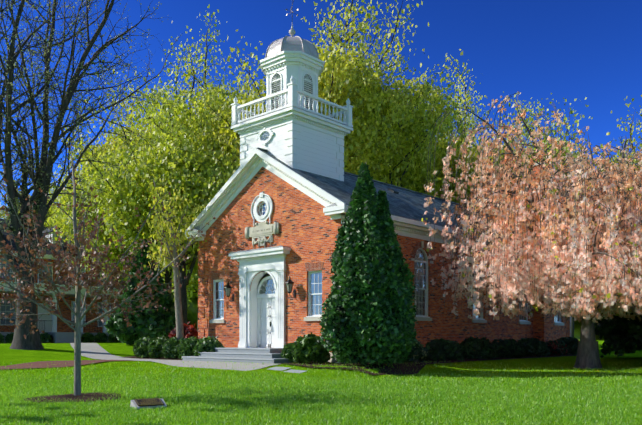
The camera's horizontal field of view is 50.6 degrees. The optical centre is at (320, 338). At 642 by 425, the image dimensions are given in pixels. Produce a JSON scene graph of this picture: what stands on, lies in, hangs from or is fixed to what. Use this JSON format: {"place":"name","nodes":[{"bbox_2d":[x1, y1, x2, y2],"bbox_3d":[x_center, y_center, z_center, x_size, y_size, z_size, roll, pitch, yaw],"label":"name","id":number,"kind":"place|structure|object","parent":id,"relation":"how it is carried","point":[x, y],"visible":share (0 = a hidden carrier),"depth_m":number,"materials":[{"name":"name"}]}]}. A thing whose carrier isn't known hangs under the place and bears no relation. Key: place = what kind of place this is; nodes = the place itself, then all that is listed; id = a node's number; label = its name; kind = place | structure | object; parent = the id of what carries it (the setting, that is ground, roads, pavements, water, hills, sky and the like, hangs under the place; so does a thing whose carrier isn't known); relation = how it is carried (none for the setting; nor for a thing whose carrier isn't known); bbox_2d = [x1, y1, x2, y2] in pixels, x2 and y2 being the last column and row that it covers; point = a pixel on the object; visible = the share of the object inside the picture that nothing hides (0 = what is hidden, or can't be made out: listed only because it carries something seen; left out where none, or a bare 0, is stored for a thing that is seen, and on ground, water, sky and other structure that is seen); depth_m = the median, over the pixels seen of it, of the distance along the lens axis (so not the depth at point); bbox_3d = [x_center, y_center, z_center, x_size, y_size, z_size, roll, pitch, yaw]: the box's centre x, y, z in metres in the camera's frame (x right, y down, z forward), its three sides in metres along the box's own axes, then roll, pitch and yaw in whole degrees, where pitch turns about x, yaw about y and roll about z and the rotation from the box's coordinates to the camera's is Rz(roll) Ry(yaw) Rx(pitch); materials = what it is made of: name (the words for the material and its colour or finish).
{"place":"outdoors","nodes":[
{"label":"outdoors","id":0,"kind":"place"},
{"bbox_2d":[0,340,641,424],"bbox_3d":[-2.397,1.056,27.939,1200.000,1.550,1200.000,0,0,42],"label":"lawn ground","id":1,"kind":"structure","parent":0,"point":[55,352],"depth_m":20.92,"materials":[{"name":"green plant"}]},
{"bbox_2d":[0,333,4,342],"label":"bush","id":2,"kind":"object","parent":1,"relation":"on","point":[2,338],"visible":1,"depth_m":47.67,"materials":[{"name":"green plant"}]},
{"bbox_2d":[4,332,13,342],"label":"bush","id":3,"kind":"object","parent":1,"relation":"on","point":[9,338],"visible":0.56,"depth_m":48.18,"materials":[{"name":"green plant"}]},
{"bbox_2d":[0,170,30,219],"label":"tree","id":4,"kind":"object","parent":1,"relation":"on","point":[7,205],"visible":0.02,"depth_m":91.80,"materials":[{"name":"green plant"}]},
{"bbox_2d":[2,163,67,227],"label":"tree","id":5,"kind":"object","parent":1,"relation":"on","point":[50,189],"visible":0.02,"depth_m":89.26,"materials":[{"name":"green plant"}]},
{"bbox_2d":[40,332,51,342],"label":"bush","id":6,"kind":"object","parent":1,"relation":"on","point":[45,337],"visible":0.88,"depth_m":49.94,"materials":[{"name":"green plant"}]},
{"bbox_2d":[0,219,125,342],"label":"neighbour house","id":7,"kind":"structure","parent":1,"relation":"on","point":[58,329],"depth_m":53.67,"materials":[{"name":"brick"}]},
{"bbox_2d":[24,392,120,401],"bbox_3d":[-5.497,1.313,15.351,2.080,0.073,2.189,0,0,42],"label":"mulch ring","id":8,"kind":"object","parent":1,"relation":"on","point":[89,396],"visible":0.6,"depth_m":15.10,"materials":[{"name":"brown soil"}]},
{"bbox_2d":[81,332,94,341],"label":"bush","id":9,"kind":"object","parent":1,"relation":"on","point":[87,337],"visible":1,"depth_m":52.49,"materials":[{"name":"green plant"}]},
{"bbox_2d":[0,0,182,349],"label":"bare tree","id":10,"kind":"object","parent":1,"relation":"on","point":[42,175],"visible":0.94,"depth_m":34.33,"materials":[{"name":"brown plant"}]},
{"bbox_2d":[95,332,107,341],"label":"bush","id":11,"kind":"object","parent":1,"relation":"on","point":[101,337],"visible":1,"depth_m":53.34,"materials":[{"name":"green plant"}]},
{"bbox_2d":[44,115,163,280],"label":"tree","id":12,"kind":"object","parent":1,"relation":"on","point":[49,223],"depth_m":73.71,"materials":[{"name":"green plant"}]},
{"bbox_2d":[61,68,150,254],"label":"tree","id":13,"kind":"object","parent":1,"relation":"on","point":[132,85],"depth_m":69.63,"materials":[{"name":"green plant"}]},
{"bbox_2d":[0,144,215,395],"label":"young tree","id":14,"kind":"object","parent":1,"relation":"on","point":[114,273],"visible":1,"depth_m":15.14,"materials":[{"name":"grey plant"}]},
{"bbox_2d":[108,334,119,341],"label":"bush","id":15,"kind":"object","parent":1,"relation":"on","point":[111,338],"visible":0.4,"depth_m":54.16,"materials":[{"name":"green plant"}]},
{"bbox_2d":[47,88,183,284],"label":"tree","id":16,"kind":"object","parent":1,"relation":"on","point":[64,224],"visible":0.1,"depth_m":48.55,"materials":[{"name":"green plant"}]},
{"bbox_2d":[51,21,227,338],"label":"tree","id":17,"kind":"object","parent":1,"relation":"on","point":[168,279],"depth_m":57.15,"materials":[{"name":"green plant"}]},
{"bbox_2d":[104,239,175,344],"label":"evergreen tree","id":18,"kind":"object","parent":1,"relation":"on","point":[161,322],"visible":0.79,"depth_m":40.31,"materials":[{"name":"green plant"}]},
{"bbox_2d":[130,398,166,409],"bbox_3d":[-3.424,1.338,13.536,0.680,0.266,0.520,0,0,-25],"label":"memorial plaque","id":19,"kind":"object","parent":1,"relation":"on","point":[147,402],"visible":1,"depth_m":13.47,"materials":[{"name":"metal"}]},
{"bbox_2d":[61,72,239,323],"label":"tree","id":20,"kind":"object","parent":1,"relation":"on","point":[196,174],"visible":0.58,"depth_m":42.99,"materials":[{"name":"green plant"}]},
{"bbox_2d":[0,343,305,372],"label":"walk paths","id":21,"kind":"structure","parent":1,"relation":"on","point":[93,350],"depth_m":26.36,"materials":[{"name":"concrete"}]},
{"bbox_2d":[138,176,208,358],"bbox_3d":[-6.665,-3.054,30.588,3.366,8.159,4.122,0,0,42],"label":"corner tree","id":22,"kind":"object","parent":1,"relation":"on","point":[172,231],"visible":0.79,"depth_m":30.05,"materials":[{"name":"green plant"}]},
{"bbox_2d":[160,269,198,306],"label":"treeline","id":23,"kind":"object","parent":1,"relation":"on","point":[193,287],"visible":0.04,"depth_m":114.86,"materials":[{"name":"green plant"}]},
{"bbox_2d":[96,4,265,165],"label":"tree","id":24,"kind":"object","parent":1,"relation":"on","point":[204,126],"visible":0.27,"depth_m":52.39,"materials":[{"name":"green plant"}]},
{"bbox_2d":[187,105,198,329],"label":"tree","id":25,"kind":"object","parent":1,"relation":"on","point":[197,303],"depth_m":71.52,"materials":[{"name":"green plant"}]},
{"bbox_2d":[171,0,419,185],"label":"tree","id":26,"kind":"object","parent":1,"relation":"on","point":[340,63],"visible":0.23,"depth_m":46.36,"materials":[{"name":"green plant"}]},
{"bbox_2d":[124,354,602,374],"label":"mulch beds","id":27,"kind":"object","parent":1,"relation":"on","point":[387,370],"visible":0.69,"depth_m":23.75,"materials":[{"name":"brown soil"}]},
{"bbox_2d":[132,336,153,357],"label":"boxwood shrub","id":28,"kind":"object","parent":27,"relation":"on","point":[140,347],"visible":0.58,"depth_m":31.40,"materials":[{"name":"green plant"}]},
{"bbox_2d":[147,336,171,358],"bbox_3d":[-7.301,0.386,31.064,1.300,1.060,1.297,0,0,-17],"label":"boxwood shrub","id":29,"kind":"object","parent":27,"relation":"on","point":[154,348],"visible":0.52,"depth_m":30.59,"materials":[{"name":"green plant"}]},
{"bbox_2d":[161,336,182,357],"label":"boxwood shrub","id":30,"kind":"object","parent":27,"relation":"on","point":[171,345],"visible":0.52,"depth_m":29.84,"materials":[{"name":"green plant"}]},
{"bbox_2d":[168,321,197,338],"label":"red shrub","id":31,"kind":"object","parent":27,"relation":"on","point":[190,330],"visible":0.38,"depth_m":31.56,"materials":[{"name":"red plant"}]},
{"bbox_2d":[177,336,198,359],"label":"boxwood shrub","id":32,"kind":"object","parent":27,"relation":"on","point":[186,346],"visible":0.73,"depth_m":29.06,"materials":[{"name":"green plant"}]},
{"bbox_2d":[193,336,224,355],"bbox_3d":[-4.744,0.398,28.706,1.340,1.077,1.358,0,0,42],"label":"boxwood shrub","id":33,"kind":"object","parent":27,"relation":"on","point":[207,344],"visible":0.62,"depth_m":28.36,"materials":[{"name":"green plant"}]},
{"bbox_2d":[281,341,303,362],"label":"boxwood shrub","id":34,"kind":"object","parent":27,"relation":"on","point":[287,352],"visible":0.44,"depth_m":25.23,"materials":[{"name":"green plant"}]},
{"bbox_2d":[291,332,330,362],"bbox_3d":[-0.379,0.328,24.751,1.422,1.142,1.428,0,0,21],"label":"boxwood shrub","id":35,"kind":"object","parent":27,"relation":"on","point":[307,348],"visible":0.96,"depth_m":24.27,"materials":[{"name":"green plant"}]},
{"bbox_2d":[318,162,416,365],"bbox_3d":[1.400,-2.457,22.911,3.279,6.955,3.623,0,0,42],"label":"cypress tree","id":36,"kind":"object","parent":27,"relation":"on","point":[353,329],"visible":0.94,"depth_m":22.14,"materials":[{"name":"green plant"}]},
{"bbox_2d":[370,190,419,365],"bbox_3d":[2.086,-2.002,23.107,2.723,6.050,2.390,0,0,42],"label":"cypress tree","id":37,"kind":"object","parent":27,"relation":"on","point":[397,271],"visible":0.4,"depth_m":22.50,"materials":[{"name":"green plant"}]},
{"bbox_2d":[401,339,427,362],"bbox_3d":[3.099,0.439,26.172,1.766,1.058,2.357,0,0,42],"label":"shrub","id":38,"kind":"object","parent":27,"relation":"on","point":[419,353],"visible":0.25,"depth_m":25.74,"materials":[{"name":"green plant"}]},
{"bbox_2d":[424,338,463,360],"bbox_3d":[5.027,0.477,28.184,1.852,1.018,2.078,0,0,9],"label":"shrub","id":39,"kind":"object","parent":27,"relation":"on","point":[441,349],"visible":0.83,"depth_m":27.56,"materials":[{"name":"green plant"}]},
{"bbox_2d":[459,336,499,358],"bbox_3d":[6.915,0.418,30.283,1.819,1.083,2.389,0,0,65],"label":"shrub","id":40,"kind":"object","parent":27,"relation":"on","point":[478,348],"visible":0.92,"depth_m":29.65,"materials":[{"name":"green plant"}]},
{"bbox_2d":[491,338,525,357],"bbox_3d":[8.790,0.458,32.280,1.828,0.988,2.322,0,0,11],"label":"shrub","id":41,"kind":"object","parent":27,"relation":"on","point":[510,348],"visible":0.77,"depth_m":31.68,"materials":[{"name":"green plant"}]},
{"bbox_2d":[518,337,550,356],"bbox_3d":[10.504,0.442,34.257,1.680,1.052,2.343,0,0,42],"label":"shrub","id":42,"kind":"object","parent":27,"relation":"on","point":[535,346],"visible":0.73,"depth_m":33.68,"materials":[{"name":"green plant"}]},
{"bbox_2d":[543,340,567,355],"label":"shrub","id":43,"kind":"object","parent":27,"relation":"on","point":[559,349],"visible":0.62,"depth_m":35.41,"materials":[{"name":"green plant"}]},
{"bbox_2d":[557,336,578,354],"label":"shrub","id":44,"kind":"object","parent":27,"relation":"on","point":[571,342],"visible":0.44,"depth_m":37.13,"materials":[{"name":"green plant"}]},
{"bbox_2d":[182,162,569,363],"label":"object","id":45,"kind":"object","parent":1,"relation":"on","point":[262,328],"visible":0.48,"depth_m":28.26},
{"bbox_2d":[199,167,569,351],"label":"brick wall","id":46,"kind":"structure","parent":1,"relation":"on","point":[306,224],"depth_m":29.12,"materials":[{"name":"red brick"}]},
{"bbox_2d":[231,0,352,209],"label":"steeple","id":47,"kind":"object","parent":46,"relation":"on","point":[291,126],"visible":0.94,"depth_m":28.20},
{"bbox_2d":[184,147,570,336],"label":"roof trim","id":48,"kind":"structure","parent":46,"relation":"attached to","point":[407,209],"depth_m":28.52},
{"bbox_2d":[318,0,488,202],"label":"tree","id":49,"kind":"object","parent":1,"relation":"on","point":[413,158],"visible":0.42,"depth_m":48.83,"materials":[{"name":"green plant"}]},
{"bbox_2d":[436,70,493,146],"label":"tree","id":50,"kind":"object","parent":1,"relation":"on","point":[471,125],"depth_m":75.97,"materials":[{"name":"green plant"}]},
{"bbox_2d":[421,49,548,205],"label":"tree","id":51,"kind":"object","parent":1,"relation":"on","point":[466,159],"visible":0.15,"depth_m":58.17,"materials":[{"name":"green plant"}]},
{"bbox_2d":[449,91,592,220],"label":"tree","id":52,"kind":"object","parent":1,"relation":"on","point":[526,134],"visible":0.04,"depth_m":54.31,"materials":[{"name":"green plant"}]},
{"bbox_2d":[421,91,641,368],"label":"weeping cherry tree","id":53,"kind":"object","parent":1,"relation":"on","point":[578,241],"visible":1,"depth_m":23.82,"materials":[{"name":"pink plant"}]},
{"bbox_2d":[571,316,573,336],"bbox_3d":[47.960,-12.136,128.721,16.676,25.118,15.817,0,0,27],"label":"downspout","id":54,"kind":"object","parent":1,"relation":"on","point":[572,326],"depth_m":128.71,"materials":[{"name":"white metal"}]},
{"bbox_2d":[564,95,641,181],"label":"tree","id":55,"kind":"object","parent":1,"relation":"on","point":[635,161],"depth_m":52.16,"materials":[{"name":"green plant"}]},
{"bbox_2d":[595,306,641,357],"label":"yew hedge","id":56,"kind":"object","parent":1,"relation":"on","point":[621,337],"visible":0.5,"depth_m":29.33,"materials":[{"name":"green plant"}]},
{"bbox_2d":[0,0,641,218],"label":"sky","id":57,"kind":"structure","parent":0,"point":[570,50],"materials":[{"name":"blue"}]},
{"bbox_2d":[119,277,604,339],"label":"woodland backdrop","id":58,"kind":"structure","parent":0,"point":[191,314],"depth_m":142.87,"materials":[{"name":"green plant"}]}
]}

